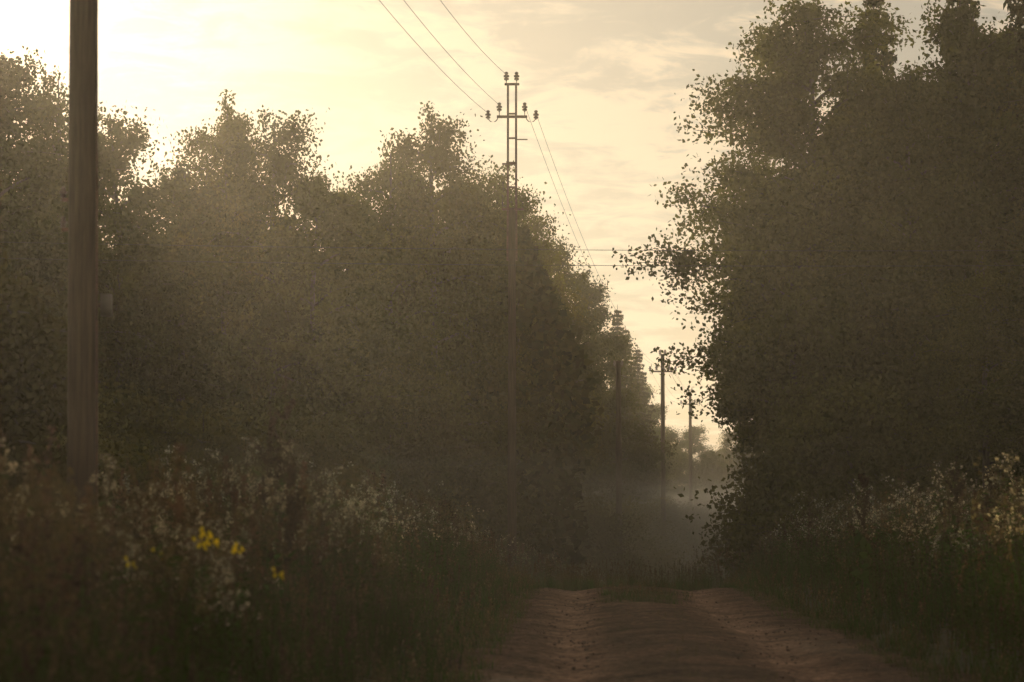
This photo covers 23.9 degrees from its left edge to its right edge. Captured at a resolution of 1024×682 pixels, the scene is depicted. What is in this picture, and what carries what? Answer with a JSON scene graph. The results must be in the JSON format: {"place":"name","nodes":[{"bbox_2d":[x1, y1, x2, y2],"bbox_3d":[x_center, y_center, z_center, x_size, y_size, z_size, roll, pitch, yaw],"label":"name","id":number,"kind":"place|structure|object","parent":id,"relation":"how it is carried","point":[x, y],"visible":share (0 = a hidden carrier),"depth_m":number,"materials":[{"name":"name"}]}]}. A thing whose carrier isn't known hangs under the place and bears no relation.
{"place":"outdoors","nodes":[
{"label":"outdoors","id":0,"kind":"place"},
{"bbox_2d":[0,0,1023,470],"label":"sky","id":1,"kind":"structure","parent":0,"point":[602,78],"materials":[{"name":"beige"}]},
{"bbox_2d":[242,564,1023,681],"bbox_3d":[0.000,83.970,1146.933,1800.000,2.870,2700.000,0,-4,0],"label":"ground","id":2,"kind":"structure","parent":0,"point":[984,661],"depth_m":22.40,"materials":[{"name":"brown soil"}]},
{"bbox_2d":[0,97,61,329],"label":"birch tree","id":3,"kind":"object","parent":2,"relation":"on","point":[7,175],"depth_m":66.05,"materials":[{"name":"green plant"}]},
{"bbox_2d":[0,45,124,424],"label":"alder tree","id":4,"kind":"object","parent":2,"relation":"on","point":[30,226],"visible":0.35,"depth_m":63.79,"materials":[{"name":"green plant"}]},
{"bbox_2d":[0,245,129,524],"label":"young alder","id":5,"kind":"object","parent":2,"relation":"on","point":[31,388],"visible":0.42,"depth_m":21.80,"materials":[{"name":"green plant"}]},
{"bbox_2d":[36,233,128,384],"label":"forest tree","id":6,"kind":"object","parent":2,"relation":"on","point":[110,375],"visible":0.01,"depth_m":77.54,"materials":[{"name":"green plant"}]},
{"bbox_2d":[60,0,111,532],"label":"utility pole","id":7,"kind":"object","parent":2,"relation":"on","point":[82,388],"visible":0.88,"depth_m":20.01,"materials":[{"name":"brown wood"}]},
{"bbox_2d":[0,63,186,412],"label":"birch tree","id":8,"kind":"object","parent":2,"relation":"on","point":[58,119],"visible":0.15,"depth_m":66.12,"materials":[{"name":"green plant"}]},
{"bbox_2d":[33,105,223,425],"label":"alder tree","id":9,"kind":"object","parent":2,"relation":"on","point":[138,202],"visible":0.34,"depth_m":68.06,"materials":[{"name":"green plant"}]},
{"bbox_2d":[135,284,220,420],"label":"forest tree","id":10,"kind":"object","parent":2,"relation":"on","point":[170,363],"depth_m":78.17,"materials":[{"name":"green plant"}]},
{"bbox_2d":[98,162,288,429],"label":"alder tree","id":11,"kind":"object","parent":2,"relation":"on","point":[180,195],"visible":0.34,"depth_m":69.45,"materials":[{"name":"green plant"}]},
{"bbox_2d":[107,89,317,436],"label":"birch tree","id":12,"kind":"object","parent":2,"relation":"on","point":[234,125],"visible":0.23,"depth_m":70.51,"materials":[{"name":"green plant"}]},
{"bbox_2d":[170,182,283,404],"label":"forest tree","id":13,"kind":"object","parent":2,"relation":"on","point":[214,290],"depth_m":78.92,"materials":[{"name":"green plant"}]},
{"bbox_2d":[247,401,284,629],"bbox_3d":[-2.058,1.555,20.235,0.321,2.116,0.300,-3,-5,37],"label":"dock plant","id":14,"kind":"object","parent":2,"relation":"on","point":[272,421],"visible":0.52,"depth_m":20.28,"materials":[{"name":"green plant"}]},
{"bbox_2d":[0,412,536,681],"bbox_3d":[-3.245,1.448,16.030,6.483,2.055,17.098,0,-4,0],"label":"roadside weeds","id":15,"kind":"object","parent":2,"relation":"on","point":[63,600],"visible":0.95,"depth_m":14.10,"materials":[{"name":"green plant"}]},
{"bbox_2d":[171,104,368,425],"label":"birch tree","id":16,"kind":"object","parent":2,"relation":"on","point":[281,168],"visible":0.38,"depth_m":69.67,"materials":[{"name":"green plant"}]},
{"bbox_2d":[263,371,295,606],"bbox_3d":[-1.913,1.422,19.956,0.289,2.354,0.268,-4,-6,45],"label":"dock plant","id":17,"kind":"object","parent":2,"relation":"on","point":[290,406],"visible":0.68,"depth_m":19.99,"materials":[{"name":"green plant"}]},
{"bbox_2d":[263,458,306,656],"bbox_3d":[-1.597,1.624,16.951,0.306,1.621,0.265,-3,-5,37],"label":"dock plant","id":18,"kind":"object","parent":2,"relation":"on","point":[293,508],"visible":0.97,"depth_m":16.95,"materials":[{"name":"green plant"}]},
{"bbox_2d":[199,170,446,517],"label":"alder tree","id":19,"kind":"object","parent":2,"relation":"on","point":[344,379],"visible":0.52,"depth_m":69.19,"materials":[{"name":"green plant"}]},
{"bbox_2d":[297,472,409,508],"bbox_3d":[-4.139,4.768,58.011,4.079,3.248,3.869,0,-4,-1],"label":"willow bush","id":20,"kind":"object","parent":2,"relation":"on","point":[346,477],"depth_m":57.71,"materials":[{"name":"green plant"}]},
{"bbox_2d":[276,187,444,519],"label":"alder tree","id":21,"kind":"object","parent":2,"relation":"on","point":[380,347],"visible":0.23,"depth_m":71.49,"materials":[{"name":"green plant"}]},
{"bbox_2d":[328,141,481,531],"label":"birch tree","id":22,"kind":"object","parent":2,"relation":"on","point":[394,207],"visible":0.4,"depth_m":73.00,"materials":[{"name":"green plant"}]},
{"bbox_2d":[394,462,496,552],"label":"willow bush","id":23,"kind":"object","parent":2,"relation":"on","point":[430,492],"visible":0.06,"depth_m":71.87,"materials":[{"name":"green plant"}]},
{"bbox_2d":[401,217,505,468],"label":"forest tree","id":24,"kind":"object","parent":2,"relation":"on","point":[441,336],"visible":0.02,"depth_m":80.94,"materials":[{"name":"green plant"}]},
{"bbox_2d":[352,101,563,546],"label":"birch tree","id":25,"kind":"object","parent":2,"relation":"on","point":[442,157],"visible":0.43,"depth_m":75.04,"materials":[{"name":"green plant"}]},
{"bbox_2d":[399,164,551,573],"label":"alder tree","id":26,"kind":"object","parent":2,"relation":"on","point":[503,268],"visible":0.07,"depth_m":78.79,"materials":[{"name":"green plant"}]},
{"bbox_2d":[401,444,557,579],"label":"willow bush","id":27,"kind":"object","parent":2,"relation":"on","point":[484,492],"visible":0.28,"depth_m":72.75,"materials":[{"name":"green plant"}]},
{"bbox_2d":[443,204,567,552],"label":"alder tree","id":28,"kind":"object","parent":2,"relation":"on","point":[554,434],"depth_m":87.81,"materials":[{"name":"green plant"}]},
{"bbox_2d":[462,213,557,539],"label":"forest tree","id":29,"kind":"object","parent":2,"relation":"on","point":[525,483],"depth_m":81.70,"materials":[{"name":"green plant"}]},
{"bbox_2d":[485,72,538,575],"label":"power line tower pole","id":30,"kind":"object","parent":2,"relation":"on","point":[511,255],"visible":0.99,"depth_m":68.13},
{"bbox_2d":[0,0,1023,402],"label":"power line wires","id":31,"kind":"object","parent":30,"relation":"attached to","point":[478,264],"visible":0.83,"depth_m":50.26,"materials":[{"name":"black metal"}]},
{"bbox_2d":[468,160,574,552],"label":"birch tree","id":32,"kind":"object","parent":2,"relation":"on","point":[523,199],"visible":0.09,"depth_m":82.01,"materials":[{"name":"green plant"}]},
{"bbox_2d":[456,227,603,583],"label":"forest tree","id":33,"kind":"object","parent":2,"relation":"on","point":[536,289],"visible":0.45,"depth_m":79.18,"materials":[{"name":"green plant"}]},
{"bbox_2d":[520,209,618,557],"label":"birch tree","id":34,"kind":"object","parent":2,"relation":"on","point":[567,297],"visible":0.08,"depth_m":98.46,"materials":[{"name":"green plant"}]},
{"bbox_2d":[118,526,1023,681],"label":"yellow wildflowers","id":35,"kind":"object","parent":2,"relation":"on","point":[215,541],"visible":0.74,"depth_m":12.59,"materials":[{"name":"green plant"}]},
{"bbox_2d":[542,233,633,550],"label":"alder tree","id":36,"kind":"object","parent":2,"relation":"on","point":[593,477],"visible":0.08,"depth_m":114.29,"materials":[{"name":"green plant"}]},
{"bbox_2d":[613,361,623,552],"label":"utility pole","id":37,"kind":"object","parent":2,"relation":"on","point":[618,364],"visible":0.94,"depth_m":109.84,"materials":[{"name":"brown wood"}]},
{"bbox_2d":[425,518,815,590],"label":"meadow grass","id":38,"kind":"structure","parent":2,"relation":"on","point":[574,582],"depth_m":52.01,"materials":[{"name":"green plant"}]},
{"bbox_2d":[566,268,678,542],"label":"alder tree","id":39,"kind":"object","parent":2,"relation":"on","point":[639,458],"visible":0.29,"depth_m":134.71,"materials":[{"name":"green plant"}]},
{"bbox_2d":[596,305,673,562],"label":"spruce tree","id":40,"kind":"object","parent":2,"relation":"on","point":[631,418],"visible":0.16,"depth_m":159.74,"materials":[{"name":"green plant"}]},
{"bbox_2d":[612,326,659,503],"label":"spruce tree","id":41,"kind":"object","parent":2,"relation":"on","point":[625,331],"visible":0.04,"depth_m":169.96,"materials":[{"name":"green plant"}]},
{"bbox_2d":[627,346,670,505],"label":"spruce tree","id":42,"kind":"object","parent":2,"relation":"on","point":[638,376],"visible":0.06,"depth_m":189.84,"materials":[{"name":"green plant"}]},
{"bbox_2d":[649,350,676,543],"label":"utility pole","id":43,"kind":"object","parent":2,"relation":"on","point":[663,489],"visible":0.7,"depth_m":144.87,"materials":[{"name":"brown wood"}]},
{"bbox_2d":[647,403,682,502],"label":"alder tree","id":44,"kind":"object","parent":2,"relation":"on","point":[665,432],"depth_m":261.50,"materials":[{"name":"green plant"}]},
{"bbox_2d":[640,381,692,503],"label":"alder tree","id":45,"kind":"object","parent":2,"relation":"on","point":[678,460],"visible":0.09,"depth_m":224.76,"materials":[{"name":"green plant"}]},
{"bbox_2d":[648,496,709,568],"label":"willow bush","id":46,"kind":"object","parent":2,"relation":"on","point":[673,510],"visible":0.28,"depth_m":163.63,"materials":[{"name":"green plant"}]},
{"bbox_2d":[658,427,699,516],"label":"alder tree","id":47,"kind":"object","parent":2,"relation":"on","point":[670,434],"visible":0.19,"depth_m":236.93,"materials":[{"name":"green plant"}]},
{"bbox_2d":[680,388,700,505],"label":"utility pole","id":48,"kind":"object","parent":2,"relation":"on","point":[690,456],"visible":0.64,"depth_m":199.76,"materials":[{"name":"brown wood"}]},
{"bbox_2d":[669,499,714,560],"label":"willow bush","id":49,"kind":"object","parent":2,"relation":"on","point":[695,510],"visible":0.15,"depth_m":180.59,"materials":[{"name":"green plant"}]},
{"bbox_2d":[670,424,717,507],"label":"alder tree","id":50,"kind":"object","parent":2,"relation":"on","point":[697,432],"visible":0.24,"depth_m":241.09,"materials":[{"name":"green plant"}]},
{"bbox_2d":[692,450,734,547],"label":"alder tree","id":51,"kind":"object","parent":2,"relation":"on","point":[711,458],"visible":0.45,"depth_m":206.87,"materials":[{"name":"green plant"}]},
{"bbox_2d":[690,501,737,564],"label":"willow bush","id":52,"kind":"object","parent":2,"relation":"on","point":[706,538],"visible":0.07,"depth_m":175.23,"materials":[{"name":"green plant"}]},
{"bbox_2d":[697,448,737,506],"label":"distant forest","id":53,"kind":"object","parent":2,"relation":"on","point":[711,469],"depth_m":413.80,"materials":[{"name":"green plant"}]},
{"bbox_2d":[714,506,737,572],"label":"willow bush","id":54,"kind":"object","parent":2,"relation":"on","point":[726,557],"visible":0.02,"depth_m":84.33,"materials":[{"name":"green plant"}]},
{"bbox_2d":[698,471,756,575],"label":"willow bush","id":55,"kind":"object","parent":2,"relation":"on","point":[724,537],"depth_m":66.03,"materials":[{"name":"green plant"}]},
{"bbox_2d":[701,477,756,572],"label":"willow bush","id":56,"kind":"object","parent":2,"relation":"on","point":[721,528],"visible":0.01,"depth_m":74.35,"materials":[{"name":"green plant"}]},
{"bbox_2d":[708,423,754,499],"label":"birch tree","id":57,"kind":"object","parent":2,"relation":"on","point":[726,446],"visible":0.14,"depth_m":221.56,"materials":[{"name":"green plant"}]},
{"bbox_2d":[719,446,754,505],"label":"alder tree","id":58,"kind":"object","parent":2,"relation":"on","point":[736,466],"visible":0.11,"depth_m":195.69,"materials":[{"name":"green plant"}]},
{"bbox_2d":[668,158,902,460],"bbox_3d":[7.084,1.031,60.842,6.116,11.330,6.607,-3,-5,34],"label":"maple tree","id":59,"kind":"object","parent":2,"relation":"on","point":[792,323],"visible":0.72,"depth_m":59.69,"materials":[{"name":"green plant"}]},
{"bbox_2d":[612,0,972,488],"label":"maple tree","id":60,"kind":"object","parent":2,"relation":"on","point":[781,107],"visible":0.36,"depth_m":61.38,"materials":[{"name":"green plant"}]},
{"bbox_2d":[674,385,941,576],"bbox_3d":[7.485,3.719,57.264,5.862,5.414,6.180,-3,-5,38],"label":"willow bush","id":61,"kind":"object","parent":2,"relation":"on","point":[762,493],"visible":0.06,"depth_m":56.92,"materials":[{"name":"green plant"}]},
{"bbox_2d":[741,96,925,495],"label":"forest tree","id":62,"kind":"object","parent":2,"relation":"on","point":[797,265],"depth_m":72.38,"materials":[{"name":"green plant"}]},
{"bbox_2d":[716,370,953,564],"bbox_3d":[7.345,3.374,54.041,5.707,5.270,6.017,1,-4,-20],"label":"willow bush","id":63,"kind":"object","parent":2,"relation":"on","point":[862,426],"visible":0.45,"depth_m":52.98,"materials":[{"name":"green plant"}]},
{"bbox_2d":[849,473,872,604],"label":"dock plant","id":64,"kind":"object","parent":2,"relation":"on","point":[864,514],"visible":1,"depth_m":29.38,"materials":[{"name":"green plant"}]},
{"bbox_2d":[710,450,1023,681],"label":"roadside weeds","id":65,"kind":"object","parent":2,"relation":"on","point":[909,561],"visible":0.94,"depth_m":27.81,"materials":[{"name":"green plant"}]},
{"bbox_2d":[838,0,897,376],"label":"spruce tree","id":66,"kind":"object","parent":2,"relation":"on","point":[887,58],"visible":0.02,"depth_m":66.59,"materials":[{"name":"green plant"}]},
{"bbox_2d":[795,415,957,522],"bbox_3d":[8.915,3.888,55.989,5.228,4.605,5.684,2,-5,-31],"label":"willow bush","id":67,"kind":"object","parent":2,"relation":"on","point":[915,435],"depth_m":55.63,"materials":[{"name":"green plant"}]},
{"bbox_2d":[773,60,1023,444],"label":"alder tree","id":68,"kind":"object","parent":2,"relation":"on","point":[914,284],"visible":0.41,"depth_m":58.95,"materials":[{"name":"green plant"}]},
{"bbox_2d":[841,426,1020,521],"bbox_3d":[9.537,3.869,53.081,4.640,4.064,4.401,2,-5,-28],"label":"willow bush","id":69,"kind":"object","parent":2,"relation":"on","point":[930,441],"visible":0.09,"depth_m":52.75,"materials":[{"name":"green plant"}]},
{"bbox_2d":[847,0,1023,454],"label":"alder tree","id":70,"kind":"object","parent":2,"relation":"on","point":[975,55],"visible":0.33,"depth_m":59.53,"materials":[{"name":"green plant"}]},
{"bbox_2d":[902,257,1023,509],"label":"birch tree","id":71,"kind":"object","parent":2,"relation":"on","point":[978,330],"visible":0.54,"depth_m":51.98,"materials":[{"name":"green plant"}]},
{"bbox_2d":[935,0,1012,366],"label":"spruce tree","id":72,"kind":"object","parent":2,"relation":"on","point":[960,3],"visible":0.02,"depth_m":64.51,"materials":[{"name":"green plant"}]},
{"bbox_2d":[954,0,1023,375],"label":"spruce tree","id":73,"kind":"object","parent":2,"relation":"on","point":[1014,8],"visible":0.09,"depth_m":62.26,"materials":[{"name":"green plant"}]},
{"bbox_2d":[977,470,1000,575],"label":"dock plant","id":74,"kind":"object","parent":2,"relation":"on","point":[990,487],"visible":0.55,"depth_m":27.95,"materials":[{"name":"green plant"}]},
{"bbox_2d":[955,237,1023,500],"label":"alder tree","id":75,"kind":"object","parent":2,"relation":"on","point":[1013,410],"visible":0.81,"depth_m":48.96,"materials":[{"name":"green plant"}]},
{"bbox_2d":[979,425,1023,481],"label":"willow bush","id":76,"kind":"object","parent":2,"relation":"on","point":[1005,455],"depth_m":57.41,"materials":[{"name":"green plant"}]},
{"bbox_2d":[442,585,981,681],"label":"dirt road","id":77,"kind":"structure","parent":0,"point":[651,663],"depth_m":22.92,"materials":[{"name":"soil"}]},
{"bbox_2d":[371,574,1021,681],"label":"road grass tufts","id":78,"kind":"object","parent":77,"relation":"on","point":[631,592],"visible":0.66,"depth_m":24.03,"materials":[{"name":"green plant"}]}
]}

